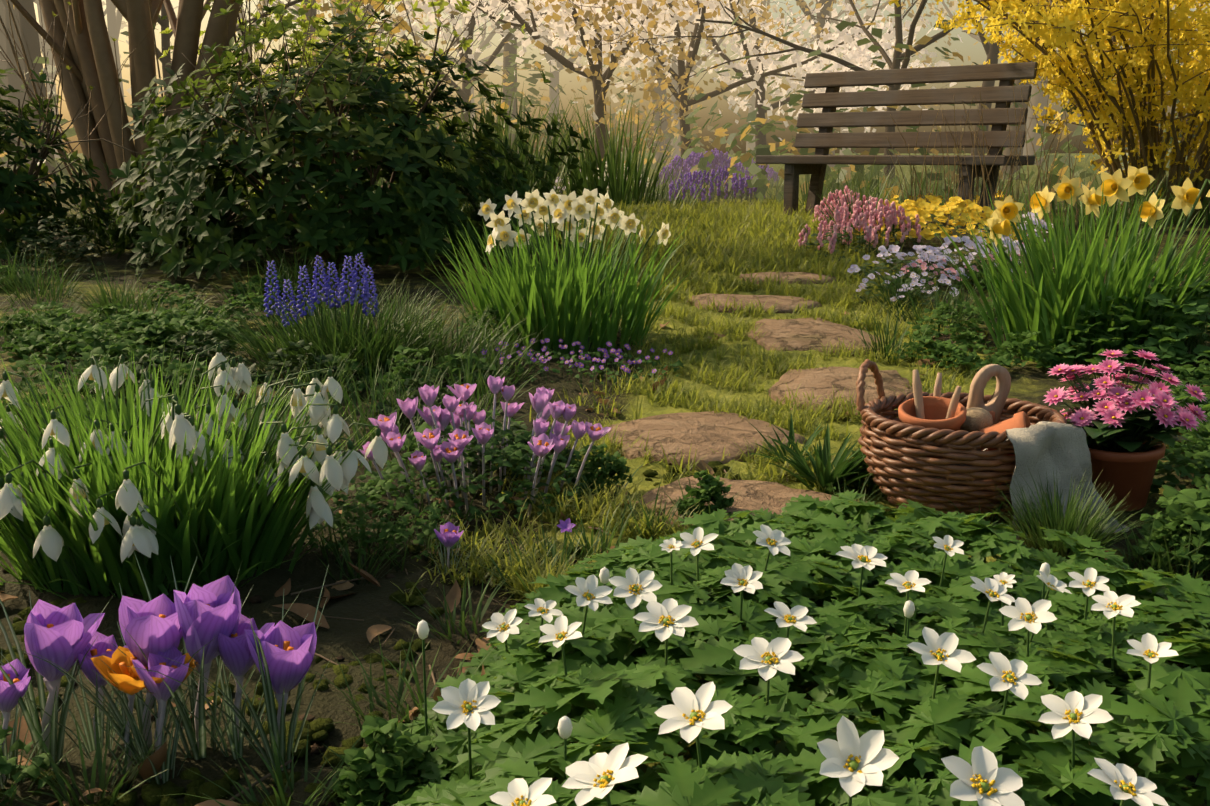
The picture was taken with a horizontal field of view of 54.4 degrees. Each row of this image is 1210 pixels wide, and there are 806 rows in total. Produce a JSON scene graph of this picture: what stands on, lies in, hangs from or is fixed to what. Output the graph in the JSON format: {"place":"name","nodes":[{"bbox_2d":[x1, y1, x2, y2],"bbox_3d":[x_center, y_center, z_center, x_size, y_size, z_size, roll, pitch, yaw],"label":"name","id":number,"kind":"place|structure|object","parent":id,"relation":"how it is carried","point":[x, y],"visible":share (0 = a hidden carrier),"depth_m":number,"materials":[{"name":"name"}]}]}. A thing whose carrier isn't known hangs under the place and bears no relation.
{"place":"outdoors","nodes":[
{"label":"outdoors","id":0,"kind":"place"},
{"bbox_2d":[0,153,1209,805],"bbox_3d":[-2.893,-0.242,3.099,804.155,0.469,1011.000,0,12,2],"label":"ground","id":1,"kind":"structure","parent":0,"point":[368,605],"depth_m":2.19,"materials":[{"name":"brown soil"}]},
{"bbox_2d":[0,0,296,225],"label":"tree trunks","id":2,"kind":"object","parent":1,"relation":"on","point":[89,69],"visible":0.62,"depth_m":6.99,"materials":[{"name":"brown plant"}]},
{"bbox_2d":[0,338,387,601],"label":"snowdrops","id":3,"kind":"object","parent":1,"relation":"on","point":[101,497],"visible":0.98,"depth_m":1.64,"materials":[{"name":"green plant"}]},
{"bbox_2d":[0,522,477,788],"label":"purple crocuses","id":4,"kind":"object","parent":1,"relation":"on","point":[208,623],"visible":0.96,"depth_m":1.16,"materials":[{"name":"purple plant"}]},
{"bbox_2d":[0,0,608,280],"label":"dark shrubs","id":5,"kind":"object","parent":1,"relation":"on","point":[181,193],"visible":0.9,"depth_m":5.17,"materials":[{"name":"green plant"}]},
{"bbox_2d":[159,0,524,209],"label":"young leaf shrub","id":6,"kind":"object","parent":1,"relation":"on","point":[284,24],"visible":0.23,"depth_m":7.58,"materials":[{"name":"green plant"}]},
{"bbox_2d":[195,253,544,382],"bbox_3d":[-0.650,-0.260,3.353,1.004,0.351,0.800,-7,14,-31],"label":"muscari","id":7,"kind":"object","parent":1,"relation":"on","point":[351,340],"visible":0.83,"depth_m":3.28,"materials":[{"name":"green plant"}]},
{"bbox_2d":[0,311,935,805],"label":"soil","id":8,"kind":"structure","parent":1,"relation":"on","point":[198,785],"depth_m":1.34,"materials":[{"name":"brown soil"}]},
{"bbox_2d":[353,375,610,521],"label":"pink crocuses","id":9,"kind":"object","parent":1,"relation":"on","point":[456,447],"visible":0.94,"depth_m":2.07,"materials":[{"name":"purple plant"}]},
{"bbox_2d":[421,188,695,356],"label":"white daffodils","id":10,"kind":"object","parent":1,"relation":"on","point":[569,292],"visible":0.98,"depth_m":3.63,"materials":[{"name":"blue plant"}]},
{"bbox_2d":[480,338,683,567],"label":"small purple flowers","id":11,"kind":"object","parent":1,"relation":"on","point":[565,525],"visible":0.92,"depth_m":3.28,"materials":[{"name":"purple plant"}]},
{"bbox_2d":[0,204,1209,805],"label":"ground cover plants","id":12,"kind":"object","parent":1,"relation":"on","point":[128,332],"visible":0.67,"depth_m":2.71,"materials":[{"name":"green plant"}]},
{"bbox_2d":[0,0,1209,189],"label":"trees","id":13,"kind":"object","parent":1,"relation":"on","point":[600,29],"visible":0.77,"depth_m":14.33,"materials":[{"name":"beige plant"}]},
{"bbox_2d":[0,4,1209,209],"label":"blossoming trees","id":14,"kind":"object","parent":1,"relation":"on","point":[747,157],"visible":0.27,"depth_m":10.44,"materials":[{"name":"white plant"}]},
{"bbox_2d":[28,75,1209,308],"bbox_3d":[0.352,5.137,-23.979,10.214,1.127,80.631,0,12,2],"label":"flower clumps","id":15,"kind":"object","parent":1,"relation":"on","point":[868,215],"visible":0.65,"depth_m":7.22,"materials":[{"name":"green plant"}]},
{"bbox_2d":[390,196,1020,602],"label":"path grass","id":16,"kind":"structure","parent":1,"relation":"on","point":[770,238],"depth_m":3.59,"materials":[{"name":"green plant"}]},
{"bbox_2d":[608,272,972,527],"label":"stepping stones","id":17,"kind":"object","parent":1,"relation":"on","point":[702,432],"visible":0.52,"depth_m":2.74,"materials":[{"name":"brown stone"}]},
{"bbox_2d":[376,489,1209,805],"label":"wood anemones","id":18,"kind":"object","parent":1,"relation":"on","point":[840,583],"visible":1,"depth_m":1.09,"materials":[{"name":"green plant"}]},
{"bbox_2d":[750,414,872,493],"bbox_3d":[0.403,0.091,2.234,0.268,0.142,0.401,0,12,2],"label":"grass tuft","id":19,"kind":"object","parent":1,"relation":"on","point":[823,466],"visible":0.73,"depth_m":2.17,"materials":[{"name":"green plant"}]},
{"bbox_2d":[755,62,1037,228],"bbox_3d":[1.866,-1.653,7.600,1.753,1.005,0.592,11,16,41],"label":"bench","id":20,"kind":"object","parent":1,"relation":"on","point":[825,139],"visible":0.79,"depth_m":7.58,"materials":[{"name":"brown wood"}]},
{"bbox_2d":[856,359,1129,544],"bbox_3d":[0.647,0.070,2.033,0.352,0.251,0.446,-7,14,-29],"label":"basket","id":21,"kind":"object","parent":1,"relation":"on","point":[958,448],"visible":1,"depth_m":1.95,"materials":[{"name":"wicker"}]},
{"bbox_2d":[888,0,1209,223],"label":"forsythia","id":22,"kind":"object","parent":1,"relation":"on","point":[1133,94],"visible":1,"depth_m":7.14,"materials":[{"name":"yellow plant"}]},
{"bbox_2d":[930,166,1209,364],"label":"yellow daffodils","id":23,"kind":"object","parent":1,"relation":"on","point":[1069,287],"visible":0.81,"depth_m":3.48,"materials":[{"name":"green leaf"},{"name":"yellow petal"}]},
{"bbox_2d":[988,468,1158,561],"bbox_3d":[0.697,0.168,1.781,0.259,0.147,0.245,0,12,2],"label":"grass tuft","id":24,"kind":"object","parent":1,"relation":"on","point":[1051,516],"visible":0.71,"depth_m":1.78,"materials":[{"name":"plant"}]},
{"bbox_2d":[1027,276,1209,473],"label":"ground cover plants","id":25,"kind":"object","parent":1,"relation":"on","point":[1192,321],"visible":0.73,"depth_m":3.30,"materials":[{"name":"green plant"}]},
{"bbox_2d":[1043,349,1206,511],"bbox_3d":[0.907,0.049,2.076,0.254,0.277,0.279,-9,15,-35],"label":"pink flower pot","id":26,"kind":"object","parent":1,"relation":"on","point":[1126,438],"visible":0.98,"depth_m":2.04,"materials":[{"name":"leaf"},{"name":"petal"},{"name":"terracotta"}]},
{"bbox_2d":[24,0,1209,152],"label":"sky","id":27,"kind":"structure","parent":0,"point":[977,54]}
]}

